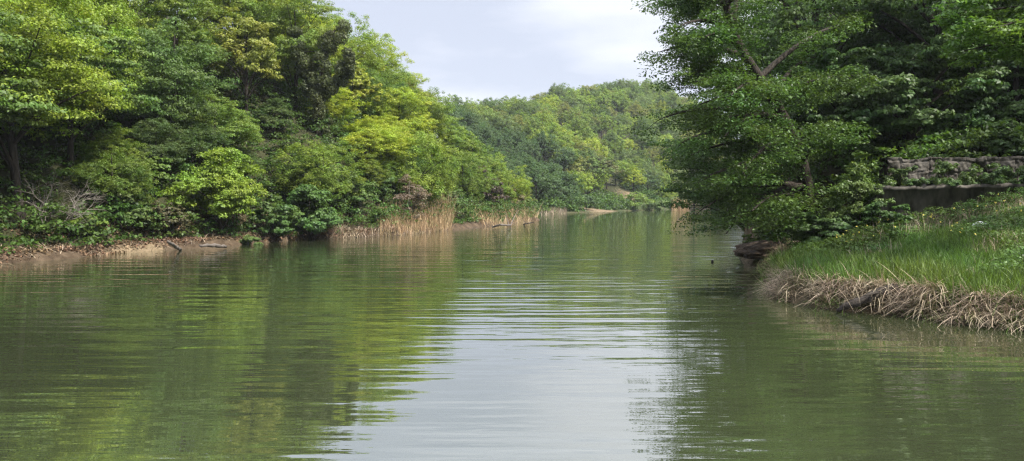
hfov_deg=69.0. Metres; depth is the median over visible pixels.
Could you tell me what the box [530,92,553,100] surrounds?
broadleaf tree
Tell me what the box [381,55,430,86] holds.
broadleaf tree
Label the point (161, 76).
broadleaf tree
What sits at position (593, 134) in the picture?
broadleaf tree
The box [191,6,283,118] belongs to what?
yellowing tree
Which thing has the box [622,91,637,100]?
broadleaf tree
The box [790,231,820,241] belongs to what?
shrub
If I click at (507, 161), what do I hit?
broadleaf tree
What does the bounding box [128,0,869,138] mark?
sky
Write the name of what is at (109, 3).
broadleaf tree
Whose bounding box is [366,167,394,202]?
shrub
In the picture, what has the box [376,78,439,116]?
broadleaf tree
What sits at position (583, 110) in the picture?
broadleaf tree
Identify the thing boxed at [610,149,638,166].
broadleaf tree
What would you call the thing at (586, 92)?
broadleaf tree
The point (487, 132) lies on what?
broadleaf tree
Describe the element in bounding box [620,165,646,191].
broadleaf tree
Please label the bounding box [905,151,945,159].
shrub
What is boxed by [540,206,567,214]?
reeds
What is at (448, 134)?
broadleaf tree
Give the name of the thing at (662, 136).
broadleaf tree
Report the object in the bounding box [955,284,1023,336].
straw tussock
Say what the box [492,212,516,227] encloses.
fallen branch
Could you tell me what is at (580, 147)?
broadleaf tree
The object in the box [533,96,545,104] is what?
broadleaf tree
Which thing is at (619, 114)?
broadleaf tree
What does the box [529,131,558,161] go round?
broadleaf tree
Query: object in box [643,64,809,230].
broadleaf tree
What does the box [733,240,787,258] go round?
rock
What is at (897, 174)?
wall plant
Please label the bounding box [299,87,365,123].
broadleaf tree
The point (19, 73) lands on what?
broadleaf tree
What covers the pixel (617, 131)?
broadleaf tree
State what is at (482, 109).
broadleaf tree
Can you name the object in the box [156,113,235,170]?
broadleaf tree
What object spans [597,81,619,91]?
broadleaf tree
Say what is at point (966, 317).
straw tussock
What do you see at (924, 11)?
broadleaf tree
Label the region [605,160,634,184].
broadleaf tree
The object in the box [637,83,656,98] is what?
broadleaf tree
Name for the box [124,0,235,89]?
broadleaf tree
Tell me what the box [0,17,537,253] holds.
undergrowth
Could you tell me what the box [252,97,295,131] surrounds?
broadleaf tree
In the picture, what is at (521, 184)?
broadleaf tree
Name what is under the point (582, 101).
broadleaf tree
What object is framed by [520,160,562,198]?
broadleaf tree
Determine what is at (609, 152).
broadleaf tree
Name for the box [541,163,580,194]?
broadleaf tree
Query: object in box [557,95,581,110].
broadleaf tree
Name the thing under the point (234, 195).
maple tree
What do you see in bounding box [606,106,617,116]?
broadleaf tree
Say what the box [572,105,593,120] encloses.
broadleaf tree
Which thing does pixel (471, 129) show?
broadleaf tree
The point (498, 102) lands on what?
broadleaf tree
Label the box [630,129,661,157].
broadleaf tree
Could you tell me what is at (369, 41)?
broadleaf tree
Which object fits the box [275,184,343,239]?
shrub
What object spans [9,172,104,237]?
dead shrub
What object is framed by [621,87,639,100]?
broadleaf tree
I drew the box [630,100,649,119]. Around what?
broadleaf tree
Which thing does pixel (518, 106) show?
broadleaf tree
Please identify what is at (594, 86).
broadleaf tree
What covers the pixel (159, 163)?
shrub
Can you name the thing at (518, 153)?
broadleaf tree
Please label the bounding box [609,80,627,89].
broadleaf tree
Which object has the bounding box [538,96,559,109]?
broadleaf tree
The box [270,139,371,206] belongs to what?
broadleaf tree
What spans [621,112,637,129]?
broadleaf tree
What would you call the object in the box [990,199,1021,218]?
flowering weed
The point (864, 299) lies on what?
driftwood log
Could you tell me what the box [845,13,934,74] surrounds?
broadleaf tree
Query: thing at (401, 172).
broadleaf tree
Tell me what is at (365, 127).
broadleaf tree
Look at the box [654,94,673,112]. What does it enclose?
broadleaf tree
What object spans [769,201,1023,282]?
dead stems
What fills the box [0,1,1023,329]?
ground
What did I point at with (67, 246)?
leaf litter
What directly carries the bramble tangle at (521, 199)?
on the ground at (68, 187)
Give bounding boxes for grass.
[328,219,448,238]
[767,208,1023,310]
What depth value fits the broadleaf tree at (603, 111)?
242.53 m
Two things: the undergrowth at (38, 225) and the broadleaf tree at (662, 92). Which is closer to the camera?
the undergrowth at (38, 225)
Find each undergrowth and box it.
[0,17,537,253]
[529,176,701,212]
[754,58,1023,248]
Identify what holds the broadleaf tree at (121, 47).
on the ground at (68, 187)
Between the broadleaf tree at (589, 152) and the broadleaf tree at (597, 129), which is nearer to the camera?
the broadleaf tree at (589, 152)
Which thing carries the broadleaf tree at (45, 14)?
on the ground at (68, 187)
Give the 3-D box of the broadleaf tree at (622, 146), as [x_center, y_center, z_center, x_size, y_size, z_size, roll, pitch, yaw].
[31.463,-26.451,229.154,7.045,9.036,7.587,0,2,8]
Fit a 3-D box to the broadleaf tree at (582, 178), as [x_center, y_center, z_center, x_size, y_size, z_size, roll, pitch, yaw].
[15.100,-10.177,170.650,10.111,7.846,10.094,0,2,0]
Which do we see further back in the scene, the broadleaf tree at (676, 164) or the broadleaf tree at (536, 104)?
the broadleaf tree at (536, 104)
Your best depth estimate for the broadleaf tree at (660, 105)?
270.30 m
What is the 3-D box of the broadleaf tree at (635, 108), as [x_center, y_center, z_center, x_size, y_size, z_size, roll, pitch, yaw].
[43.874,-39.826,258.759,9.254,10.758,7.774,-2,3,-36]
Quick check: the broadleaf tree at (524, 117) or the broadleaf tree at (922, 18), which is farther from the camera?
the broadleaf tree at (524, 117)
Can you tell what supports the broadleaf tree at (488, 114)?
on the ground at (68, 187)
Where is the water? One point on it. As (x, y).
(620, 336)
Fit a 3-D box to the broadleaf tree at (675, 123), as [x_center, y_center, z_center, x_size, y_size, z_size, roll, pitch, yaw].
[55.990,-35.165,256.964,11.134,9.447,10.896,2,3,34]
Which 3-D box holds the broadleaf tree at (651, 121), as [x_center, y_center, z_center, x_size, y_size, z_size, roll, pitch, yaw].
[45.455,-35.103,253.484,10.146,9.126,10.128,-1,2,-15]
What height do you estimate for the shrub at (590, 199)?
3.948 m
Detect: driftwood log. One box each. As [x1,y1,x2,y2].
[167,240,181,249]
[199,243,226,247]
[836,283,898,311]
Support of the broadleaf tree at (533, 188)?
on the ground at (68, 187)
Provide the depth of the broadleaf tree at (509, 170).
141.35 m
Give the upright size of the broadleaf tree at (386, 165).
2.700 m
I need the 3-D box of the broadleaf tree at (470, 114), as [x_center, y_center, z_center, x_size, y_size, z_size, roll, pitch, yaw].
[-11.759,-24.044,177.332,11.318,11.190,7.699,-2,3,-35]
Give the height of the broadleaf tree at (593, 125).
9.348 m
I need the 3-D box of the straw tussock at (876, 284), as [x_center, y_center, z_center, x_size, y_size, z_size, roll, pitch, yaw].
[7.844,1.219,16.872,2.539,1.197,2.456,1,3,23]
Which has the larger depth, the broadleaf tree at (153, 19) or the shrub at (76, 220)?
the broadleaf tree at (153, 19)
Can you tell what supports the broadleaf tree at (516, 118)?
on the ground at (68, 187)
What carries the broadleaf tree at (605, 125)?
on the ground at (68, 187)
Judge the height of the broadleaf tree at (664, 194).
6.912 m
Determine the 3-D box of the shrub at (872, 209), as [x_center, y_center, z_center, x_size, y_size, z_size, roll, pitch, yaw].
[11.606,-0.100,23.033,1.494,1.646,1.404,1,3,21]
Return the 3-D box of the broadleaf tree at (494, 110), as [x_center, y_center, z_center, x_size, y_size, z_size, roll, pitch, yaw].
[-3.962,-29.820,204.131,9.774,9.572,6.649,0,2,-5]
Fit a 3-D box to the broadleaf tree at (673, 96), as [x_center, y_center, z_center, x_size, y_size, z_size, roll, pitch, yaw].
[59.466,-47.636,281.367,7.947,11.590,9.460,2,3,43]
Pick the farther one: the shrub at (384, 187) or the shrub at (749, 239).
the shrub at (384, 187)
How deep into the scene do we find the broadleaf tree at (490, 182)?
79.21 m
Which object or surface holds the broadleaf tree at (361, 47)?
on the ground at (68, 187)
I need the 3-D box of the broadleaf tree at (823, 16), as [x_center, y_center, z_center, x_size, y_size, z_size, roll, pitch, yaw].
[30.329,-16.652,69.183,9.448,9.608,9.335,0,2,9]
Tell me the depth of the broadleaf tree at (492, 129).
181.69 m
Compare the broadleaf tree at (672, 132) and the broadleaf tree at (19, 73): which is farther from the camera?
the broadleaf tree at (672, 132)
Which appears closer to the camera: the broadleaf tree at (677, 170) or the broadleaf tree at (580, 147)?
the broadleaf tree at (580, 147)
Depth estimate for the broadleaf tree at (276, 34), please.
63.35 m
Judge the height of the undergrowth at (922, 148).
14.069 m
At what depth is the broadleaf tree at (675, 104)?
283.54 m
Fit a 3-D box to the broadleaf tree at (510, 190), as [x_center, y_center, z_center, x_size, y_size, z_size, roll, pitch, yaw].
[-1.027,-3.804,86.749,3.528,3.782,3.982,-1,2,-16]
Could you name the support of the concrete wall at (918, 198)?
on the ground at (68, 187)
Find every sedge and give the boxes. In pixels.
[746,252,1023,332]
[768,237,1023,309]
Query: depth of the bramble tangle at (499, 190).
78.74 m
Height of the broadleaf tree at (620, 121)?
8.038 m
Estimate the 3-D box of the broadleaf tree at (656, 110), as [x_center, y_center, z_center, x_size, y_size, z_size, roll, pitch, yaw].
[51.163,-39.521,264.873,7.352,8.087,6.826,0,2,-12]
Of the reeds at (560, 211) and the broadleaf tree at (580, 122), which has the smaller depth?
the reeds at (560, 211)
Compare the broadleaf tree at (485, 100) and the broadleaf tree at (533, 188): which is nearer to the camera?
the broadleaf tree at (533, 188)
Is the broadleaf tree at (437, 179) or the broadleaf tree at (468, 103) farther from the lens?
the broadleaf tree at (468, 103)
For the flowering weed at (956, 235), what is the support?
on the ground at (68, 187)
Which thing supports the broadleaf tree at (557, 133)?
on the ground at (68, 187)
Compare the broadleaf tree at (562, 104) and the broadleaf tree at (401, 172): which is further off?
the broadleaf tree at (562, 104)
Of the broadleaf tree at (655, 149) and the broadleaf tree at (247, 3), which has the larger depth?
the broadleaf tree at (655, 149)
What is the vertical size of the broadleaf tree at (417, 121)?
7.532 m
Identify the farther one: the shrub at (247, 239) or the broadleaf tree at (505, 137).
the broadleaf tree at (505, 137)
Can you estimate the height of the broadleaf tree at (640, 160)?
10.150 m
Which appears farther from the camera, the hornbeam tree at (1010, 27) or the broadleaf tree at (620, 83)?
the broadleaf tree at (620, 83)
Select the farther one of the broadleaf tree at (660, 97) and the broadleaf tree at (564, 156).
the broadleaf tree at (660, 97)
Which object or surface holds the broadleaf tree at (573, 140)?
on the ground at (68, 187)
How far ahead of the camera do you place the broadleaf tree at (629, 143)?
233.81 m
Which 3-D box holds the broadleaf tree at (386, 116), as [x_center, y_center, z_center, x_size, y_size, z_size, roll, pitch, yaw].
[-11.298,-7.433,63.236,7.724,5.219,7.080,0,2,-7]
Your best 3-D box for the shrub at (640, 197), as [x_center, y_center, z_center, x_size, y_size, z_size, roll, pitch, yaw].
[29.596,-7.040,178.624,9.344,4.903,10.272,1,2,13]
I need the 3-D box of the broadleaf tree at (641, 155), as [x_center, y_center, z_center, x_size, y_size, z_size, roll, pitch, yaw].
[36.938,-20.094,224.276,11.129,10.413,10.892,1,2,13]
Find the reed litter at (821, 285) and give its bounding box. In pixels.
[756,254,1023,331]
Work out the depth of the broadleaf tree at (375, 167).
55.98 m
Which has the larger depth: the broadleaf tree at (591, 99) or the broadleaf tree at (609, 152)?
the broadleaf tree at (591, 99)
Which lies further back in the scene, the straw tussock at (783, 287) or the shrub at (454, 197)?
the shrub at (454, 197)
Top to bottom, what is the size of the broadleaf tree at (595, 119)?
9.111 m
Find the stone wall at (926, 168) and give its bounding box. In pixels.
[879,156,1023,185]
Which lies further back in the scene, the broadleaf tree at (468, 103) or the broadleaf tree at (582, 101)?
the broadleaf tree at (582, 101)
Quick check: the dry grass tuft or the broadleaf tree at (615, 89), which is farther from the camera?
the broadleaf tree at (615, 89)
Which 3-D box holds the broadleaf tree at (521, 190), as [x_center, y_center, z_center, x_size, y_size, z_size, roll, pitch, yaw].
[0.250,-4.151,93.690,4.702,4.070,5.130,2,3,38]
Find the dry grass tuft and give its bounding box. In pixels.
[757,232,813,266]
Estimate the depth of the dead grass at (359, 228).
51.34 m
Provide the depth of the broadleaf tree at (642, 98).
266.82 m
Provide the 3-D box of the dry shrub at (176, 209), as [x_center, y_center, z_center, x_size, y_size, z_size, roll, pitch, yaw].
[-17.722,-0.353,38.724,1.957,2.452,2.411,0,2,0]
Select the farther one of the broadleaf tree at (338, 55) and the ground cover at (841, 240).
the broadleaf tree at (338, 55)
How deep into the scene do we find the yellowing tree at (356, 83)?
65.87 m
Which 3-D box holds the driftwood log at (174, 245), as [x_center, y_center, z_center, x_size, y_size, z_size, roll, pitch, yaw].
[-15.749,0.720,34.677,0.229,0.787,5.100,-1,2,-18]
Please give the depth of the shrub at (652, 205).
183.14 m
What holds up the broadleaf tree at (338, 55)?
on the ground at (68, 187)
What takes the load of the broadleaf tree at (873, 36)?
on the ground at (68, 187)
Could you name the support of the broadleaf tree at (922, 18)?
on the ground at (68, 187)
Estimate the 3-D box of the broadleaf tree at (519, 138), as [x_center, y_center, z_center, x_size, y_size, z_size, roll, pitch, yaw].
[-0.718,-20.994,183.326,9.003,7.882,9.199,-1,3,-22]
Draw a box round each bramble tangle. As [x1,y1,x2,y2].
[390,174,432,221]
[473,166,510,205]
[503,187,524,208]
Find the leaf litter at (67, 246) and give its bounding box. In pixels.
[0,207,407,263]
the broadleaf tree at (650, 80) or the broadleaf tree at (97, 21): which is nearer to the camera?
the broadleaf tree at (97, 21)
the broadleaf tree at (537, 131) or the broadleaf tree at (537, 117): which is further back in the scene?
the broadleaf tree at (537, 117)
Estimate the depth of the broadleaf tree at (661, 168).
224.78 m
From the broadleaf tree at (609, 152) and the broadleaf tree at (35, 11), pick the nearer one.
the broadleaf tree at (35, 11)
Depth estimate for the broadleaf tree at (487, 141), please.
166.87 m
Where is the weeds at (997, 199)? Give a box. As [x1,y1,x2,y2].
[846,187,1023,240]
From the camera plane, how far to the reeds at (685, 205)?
208.22 m
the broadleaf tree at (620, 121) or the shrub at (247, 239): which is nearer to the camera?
the shrub at (247, 239)
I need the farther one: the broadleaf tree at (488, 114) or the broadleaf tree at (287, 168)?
the broadleaf tree at (488, 114)
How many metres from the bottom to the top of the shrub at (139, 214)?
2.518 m
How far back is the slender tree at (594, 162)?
179.38 m
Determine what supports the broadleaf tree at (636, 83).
on the ground at (68, 187)
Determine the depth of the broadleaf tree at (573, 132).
199.89 m
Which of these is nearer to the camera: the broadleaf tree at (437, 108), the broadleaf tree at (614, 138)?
the broadleaf tree at (437, 108)
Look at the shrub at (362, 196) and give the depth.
52.13 m
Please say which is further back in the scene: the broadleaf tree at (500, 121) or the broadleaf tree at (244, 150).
the broadleaf tree at (500, 121)
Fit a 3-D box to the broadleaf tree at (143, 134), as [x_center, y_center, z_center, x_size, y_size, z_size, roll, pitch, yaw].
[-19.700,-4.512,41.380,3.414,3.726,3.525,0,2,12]
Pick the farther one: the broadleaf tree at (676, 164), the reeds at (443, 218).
the reeds at (443, 218)
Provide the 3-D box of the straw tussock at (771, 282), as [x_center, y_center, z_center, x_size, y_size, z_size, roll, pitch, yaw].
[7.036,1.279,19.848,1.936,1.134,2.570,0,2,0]
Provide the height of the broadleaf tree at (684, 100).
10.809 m
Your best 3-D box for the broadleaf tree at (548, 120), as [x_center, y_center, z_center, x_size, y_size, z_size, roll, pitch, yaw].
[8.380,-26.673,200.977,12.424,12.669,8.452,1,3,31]
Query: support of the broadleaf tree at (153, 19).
on the ground at (68, 187)
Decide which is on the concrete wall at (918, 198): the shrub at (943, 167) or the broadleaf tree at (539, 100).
the shrub at (943, 167)
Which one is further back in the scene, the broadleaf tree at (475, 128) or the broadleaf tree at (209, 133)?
the broadleaf tree at (475, 128)
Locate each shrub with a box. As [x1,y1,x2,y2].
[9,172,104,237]
[60,209,109,237]
[97,187,152,229]
[131,154,180,196]
[148,200,192,237]
[238,234,263,244]
[332,171,378,209]
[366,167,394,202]
[437,188,468,210]
[516,190,532,210]
[579,194,599,207]
[615,191,655,209]
[643,199,670,209]
[741,227,778,242]
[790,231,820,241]
[791,211,864,242]
[818,162,897,228]
[861,201,913,230]
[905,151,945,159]
[927,159,962,185]
[960,123,1023,156]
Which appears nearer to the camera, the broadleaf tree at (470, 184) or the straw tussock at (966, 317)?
the straw tussock at (966, 317)
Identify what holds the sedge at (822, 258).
on the ground at (68, 187)
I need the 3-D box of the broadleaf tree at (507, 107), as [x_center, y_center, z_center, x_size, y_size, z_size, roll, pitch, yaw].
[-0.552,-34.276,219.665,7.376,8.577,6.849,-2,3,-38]
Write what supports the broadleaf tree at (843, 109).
on the ground at (68, 187)
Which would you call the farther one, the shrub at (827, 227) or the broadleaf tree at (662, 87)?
the broadleaf tree at (662, 87)
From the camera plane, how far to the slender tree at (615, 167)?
185.79 m
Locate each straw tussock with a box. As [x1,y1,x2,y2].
[745,260,815,298]
[751,262,797,296]
[803,260,911,311]
[848,264,966,319]
[911,279,1015,329]
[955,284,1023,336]
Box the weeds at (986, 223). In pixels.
[828,202,1023,271]
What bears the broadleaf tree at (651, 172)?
on the ground at (68, 187)
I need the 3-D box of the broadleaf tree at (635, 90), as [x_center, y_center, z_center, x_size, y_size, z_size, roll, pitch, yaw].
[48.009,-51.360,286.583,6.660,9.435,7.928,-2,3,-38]
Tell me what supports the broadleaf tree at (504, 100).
on the ground at (68, 187)
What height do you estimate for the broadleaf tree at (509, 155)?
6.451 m
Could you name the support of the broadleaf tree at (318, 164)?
on the ground at (68, 187)
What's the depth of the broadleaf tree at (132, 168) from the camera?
36.77 m
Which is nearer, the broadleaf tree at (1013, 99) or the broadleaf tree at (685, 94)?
the broadleaf tree at (1013, 99)
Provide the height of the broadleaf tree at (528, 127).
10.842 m
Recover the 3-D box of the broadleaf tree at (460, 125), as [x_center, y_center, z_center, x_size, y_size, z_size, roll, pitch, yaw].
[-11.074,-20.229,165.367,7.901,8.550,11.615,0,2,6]
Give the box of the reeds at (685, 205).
[671,196,709,208]
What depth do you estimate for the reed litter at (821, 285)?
16.55 m
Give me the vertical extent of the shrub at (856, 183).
2.864 m
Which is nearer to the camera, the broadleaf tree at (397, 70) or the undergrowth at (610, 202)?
the broadleaf tree at (397, 70)
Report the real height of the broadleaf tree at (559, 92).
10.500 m
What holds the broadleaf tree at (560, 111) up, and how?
on the ground at (68, 187)
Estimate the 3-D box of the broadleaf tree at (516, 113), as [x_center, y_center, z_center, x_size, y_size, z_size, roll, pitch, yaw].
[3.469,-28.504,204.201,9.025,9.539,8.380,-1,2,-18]
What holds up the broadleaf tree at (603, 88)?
on the ground at (68, 187)
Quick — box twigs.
[1,216,410,263]
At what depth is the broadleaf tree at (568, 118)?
216.04 m
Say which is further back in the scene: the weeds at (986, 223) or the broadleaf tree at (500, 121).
the broadleaf tree at (500, 121)
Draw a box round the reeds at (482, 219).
[463,200,539,225]
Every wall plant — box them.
[883,165,931,186]
[957,162,1008,184]
[1000,165,1023,183]
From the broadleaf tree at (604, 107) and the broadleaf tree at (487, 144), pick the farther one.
the broadleaf tree at (604, 107)
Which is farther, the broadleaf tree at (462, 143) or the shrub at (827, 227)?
the broadleaf tree at (462, 143)
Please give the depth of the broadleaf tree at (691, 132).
246.19 m
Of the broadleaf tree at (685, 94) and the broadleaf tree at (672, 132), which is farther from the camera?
the broadleaf tree at (672, 132)
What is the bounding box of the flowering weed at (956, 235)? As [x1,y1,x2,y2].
[929,221,976,243]
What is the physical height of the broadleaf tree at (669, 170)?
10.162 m
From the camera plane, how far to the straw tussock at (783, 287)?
18.80 m
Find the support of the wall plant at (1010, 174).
on the concrete wall at (918, 198)
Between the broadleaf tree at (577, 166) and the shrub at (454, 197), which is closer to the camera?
the shrub at (454, 197)
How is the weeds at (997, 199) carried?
on the ground at (68, 187)
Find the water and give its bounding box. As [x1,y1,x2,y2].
[0,208,1023,460]
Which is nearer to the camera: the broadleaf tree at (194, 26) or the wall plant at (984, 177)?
the wall plant at (984, 177)
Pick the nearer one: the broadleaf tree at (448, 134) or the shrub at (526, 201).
the broadleaf tree at (448, 134)
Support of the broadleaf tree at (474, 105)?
on the ground at (68, 187)
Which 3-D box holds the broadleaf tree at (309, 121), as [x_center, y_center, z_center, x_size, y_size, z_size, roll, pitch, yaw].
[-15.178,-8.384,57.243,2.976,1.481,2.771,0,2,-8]
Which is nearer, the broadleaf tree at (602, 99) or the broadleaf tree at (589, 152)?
the broadleaf tree at (589, 152)
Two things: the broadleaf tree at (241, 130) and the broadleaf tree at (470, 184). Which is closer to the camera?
the broadleaf tree at (241, 130)
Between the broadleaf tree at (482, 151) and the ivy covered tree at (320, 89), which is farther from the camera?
the broadleaf tree at (482, 151)
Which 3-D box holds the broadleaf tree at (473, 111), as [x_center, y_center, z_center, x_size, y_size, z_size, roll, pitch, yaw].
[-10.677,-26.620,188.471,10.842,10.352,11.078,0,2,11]
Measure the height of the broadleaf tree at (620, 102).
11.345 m
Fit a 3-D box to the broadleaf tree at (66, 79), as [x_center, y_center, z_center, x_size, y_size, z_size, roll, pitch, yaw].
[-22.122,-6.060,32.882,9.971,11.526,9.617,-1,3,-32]
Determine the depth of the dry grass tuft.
26.48 m
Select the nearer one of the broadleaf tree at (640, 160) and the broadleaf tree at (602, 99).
the broadleaf tree at (640, 160)
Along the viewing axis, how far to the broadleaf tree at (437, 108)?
74.11 m
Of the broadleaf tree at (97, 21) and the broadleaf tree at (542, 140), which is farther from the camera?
the broadleaf tree at (542, 140)
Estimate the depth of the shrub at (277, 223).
44.04 m
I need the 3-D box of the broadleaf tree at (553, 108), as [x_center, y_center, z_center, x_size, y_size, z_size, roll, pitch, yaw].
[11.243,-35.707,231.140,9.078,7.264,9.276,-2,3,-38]
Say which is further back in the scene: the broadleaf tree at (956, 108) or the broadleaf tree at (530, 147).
the broadleaf tree at (530, 147)
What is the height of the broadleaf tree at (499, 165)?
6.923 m
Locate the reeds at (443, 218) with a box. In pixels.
[375,190,458,235]
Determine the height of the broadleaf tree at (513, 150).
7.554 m
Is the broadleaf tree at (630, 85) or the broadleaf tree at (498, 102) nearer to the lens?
the broadleaf tree at (498, 102)
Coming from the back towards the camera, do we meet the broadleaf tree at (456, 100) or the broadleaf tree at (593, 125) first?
the broadleaf tree at (593, 125)
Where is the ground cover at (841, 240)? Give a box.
[786,183,912,258]
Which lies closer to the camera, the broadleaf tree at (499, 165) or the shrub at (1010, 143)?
the shrub at (1010, 143)
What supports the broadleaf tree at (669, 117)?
on the ground at (68, 187)
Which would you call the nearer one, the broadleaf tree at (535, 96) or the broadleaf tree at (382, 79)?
the broadleaf tree at (382, 79)
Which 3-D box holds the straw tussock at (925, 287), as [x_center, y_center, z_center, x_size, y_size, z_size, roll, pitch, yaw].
[8.574,1.324,16.207,2.285,1.256,2.520,-2,3,-45]
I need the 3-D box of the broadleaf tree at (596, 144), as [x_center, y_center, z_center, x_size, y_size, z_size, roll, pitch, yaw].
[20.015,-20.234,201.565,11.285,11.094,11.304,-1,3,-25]
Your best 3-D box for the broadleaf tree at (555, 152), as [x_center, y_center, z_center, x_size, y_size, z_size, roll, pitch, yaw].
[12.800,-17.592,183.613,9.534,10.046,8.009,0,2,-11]
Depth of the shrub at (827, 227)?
24.14 m
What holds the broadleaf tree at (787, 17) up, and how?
on the ground at (68, 187)
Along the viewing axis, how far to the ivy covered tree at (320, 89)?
55.72 m
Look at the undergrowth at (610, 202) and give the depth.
168.74 m
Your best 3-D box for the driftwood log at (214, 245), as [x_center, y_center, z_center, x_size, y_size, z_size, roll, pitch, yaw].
[-14.786,0.782,36.822,0.264,0.379,3.050,0,2,0]
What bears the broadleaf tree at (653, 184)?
on the ground at (68, 187)
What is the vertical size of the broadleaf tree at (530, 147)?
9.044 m
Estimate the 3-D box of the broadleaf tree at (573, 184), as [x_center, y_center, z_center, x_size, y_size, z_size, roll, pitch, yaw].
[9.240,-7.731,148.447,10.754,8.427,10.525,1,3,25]
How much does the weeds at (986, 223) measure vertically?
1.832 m
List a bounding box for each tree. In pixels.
[0,0,55,74]
[0,0,136,218]
[0,2,107,141]
[0,10,72,133]
[2,0,108,50]
[3,18,159,176]
[19,0,150,138]
[26,0,147,36]
[68,140,162,211]
[75,126,154,181]
[76,0,201,36]
[107,15,241,154]
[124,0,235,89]
[126,116,189,179]
[153,147,268,235]
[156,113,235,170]
[178,89,264,152]
[185,0,288,54]
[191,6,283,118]
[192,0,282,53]
[219,146,264,176]
[247,0,328,75]
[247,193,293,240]
[250,0,340,107]
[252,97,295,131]
[256,11,355,67]
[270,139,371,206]
[270,160,317,188]
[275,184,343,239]
[283,19,362,137]
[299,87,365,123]
[302,112,334,125]
[303,160,332,173]
[312,2,350,34]
[318,11,388,89]
[331,61,382,121]
[331,122,348,136]
[335,114,417,161]
[340,32,414,78]
[344,67,422,125]
[348,112,423,158]
[349,153,385,189]
[351,52,422,93]
[360,72,454,133]
[360,159,402,186]
[363,87,440,146]
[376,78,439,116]
[378,130,464,200]
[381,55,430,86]
[381,159,419,193]
[416,106,453,160]
[417,85,444,130]
[430,117,489,174]
[438,132,480,151]
[442,100,475,127]
[443,94,468,109]
[445,149,492,197]
[446,107,484,131]
[446,120,473,135]
[454,126,484,148]
[455,136,496,187]
[458,105,489,126]
[462,123,481,136]
[464,98,484,112]
[464,165,505,205]
[470,99,492,112]
[471,149,517,176]
[472,105,495,123]
[473,121,502,138]
[474,124,500,144]
[475,99,508,117]
[475,107,504,126]
[478,98,500,111]
[479,136,495,145]
[479,152,518,194]
[484,143,512,166]
[486,147,505,158]
[487,105,506,127]
[488,97,509,109]
[489,127,516,150]
[490,109,523,149]
[491,155,511,169]
[492,183,516,203]
[496,165,534,198]
[501,95,516,105]
[501,100,519,114]
[501,114,525,135]
[503,129,527,154]
[506,152,518,159]
[506,152,540,171]
[507,97,540,120]
[507,145,536,161]
[508,94,527,109]
[508,152,541,182]
[509,182,536,200]
[510,139,543,159]
[513,109,540,139]
[513,111,533,131]
[514,102,543,113]
[516,175,544,194]
[520,117,550,139]
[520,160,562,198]
[524,126,550,156]
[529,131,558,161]
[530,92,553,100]
[531,105,550,121]
[531,108,561,133]
[531,112,550,128]
[531,172,584,201]
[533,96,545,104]
[536,145,580,169]
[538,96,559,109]
[538,162,559,176]
[539,103,561,118]
[541,121,573,147]
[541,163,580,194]
[543,139,579,167]
[544,91,561,106]
[545,83,570,101]
[549,123,582,146]
[552,101,570,124]
[553,82,575,99]
[555,104,582,122]
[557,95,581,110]
[558,107,583,128]
[559,87,588,106]
[561,104,587,119]
[561,124,583,141]
[561,124,584,136]
[563,155,592,178]
[564,113,594,143]
[565,136,604,164]
[565,143,603,185]
[566,169,597,192]
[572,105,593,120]
[573,89,595,106]
[574,124,600,146]
[578,136,607,158]
[579,87,591,98]
[579,157,614,191]
[581,85,598,92]
[581,115,598,136]
[582,102,599,115]
[585,169,611,196]
[589,116,600,130]
[591,117,602,130]
[592,85,617,106]
[592,105,610,116]
[593,88,614,107]
[593,112,616,138]
[594,109,611,135]
[596,155,623,192]
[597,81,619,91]
[598,130,624,163]
[600,139,618,160]
[603,130,624,155]
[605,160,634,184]
[606,89,633,112]
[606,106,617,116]
[607,87,624,96]
[607,124,632,139]
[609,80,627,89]
[610,113,632,131]
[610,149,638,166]
[612,138,638,153]
[613,112,635,119]
[619,155,647,185]
[620,147,652,169]
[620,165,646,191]
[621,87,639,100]
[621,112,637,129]
[622,78,637,89]
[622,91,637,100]
[623,100,650,119]
[625,0,881,236]
[625,96,653,113]
[627,79,640,89]
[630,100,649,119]
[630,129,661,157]
[631,84,643,94]
[632,163,665,182]
[634,113,659,129]
[634,116,662,141]
[634,173,662,195]
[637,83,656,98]
[639,93,656,104]
[641,77,659,94]
[641,174,677,187]
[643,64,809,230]
[643,143,663,165]
[645,100,670,115]
[648,134,672,154]
[648,162,666,182]
[650,108,663,120]
[651,184,677,198]
[652,89,666,98]
[653,79,673,93]
[653,154,673,176]
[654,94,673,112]
[655,111,678,132]
[658,90,683,108]
[660,115,691,133]
[660,127,681,147]
[667,168,689,182]
[669,0,819,103]
[670,98,680,108]
[678,131,699,141]
[679,96,694,104]
[715,0,931,93]
[785,46,946,155]
[795,12,834,40]
[804,0,974,72]
[820,0,1023,97]
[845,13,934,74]
[846,34,1003,149]
[899,0,1023,90]
[900,3,988,72]
[930,0,1023,69]
[945,49,1023,139]
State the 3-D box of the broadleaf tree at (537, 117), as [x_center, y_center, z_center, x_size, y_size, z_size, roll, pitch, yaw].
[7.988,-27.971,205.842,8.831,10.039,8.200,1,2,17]
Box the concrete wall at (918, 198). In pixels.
[874,183,1023,221]
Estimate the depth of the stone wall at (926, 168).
24.57 m
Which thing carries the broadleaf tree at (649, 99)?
on the ground at (68, 187)
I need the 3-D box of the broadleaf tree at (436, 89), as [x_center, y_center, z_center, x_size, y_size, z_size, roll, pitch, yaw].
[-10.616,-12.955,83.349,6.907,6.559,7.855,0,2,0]
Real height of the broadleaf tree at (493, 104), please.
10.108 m
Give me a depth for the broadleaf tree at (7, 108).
30.30 m
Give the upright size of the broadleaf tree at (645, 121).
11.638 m
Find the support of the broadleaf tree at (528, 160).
on the ground at (68, 187)

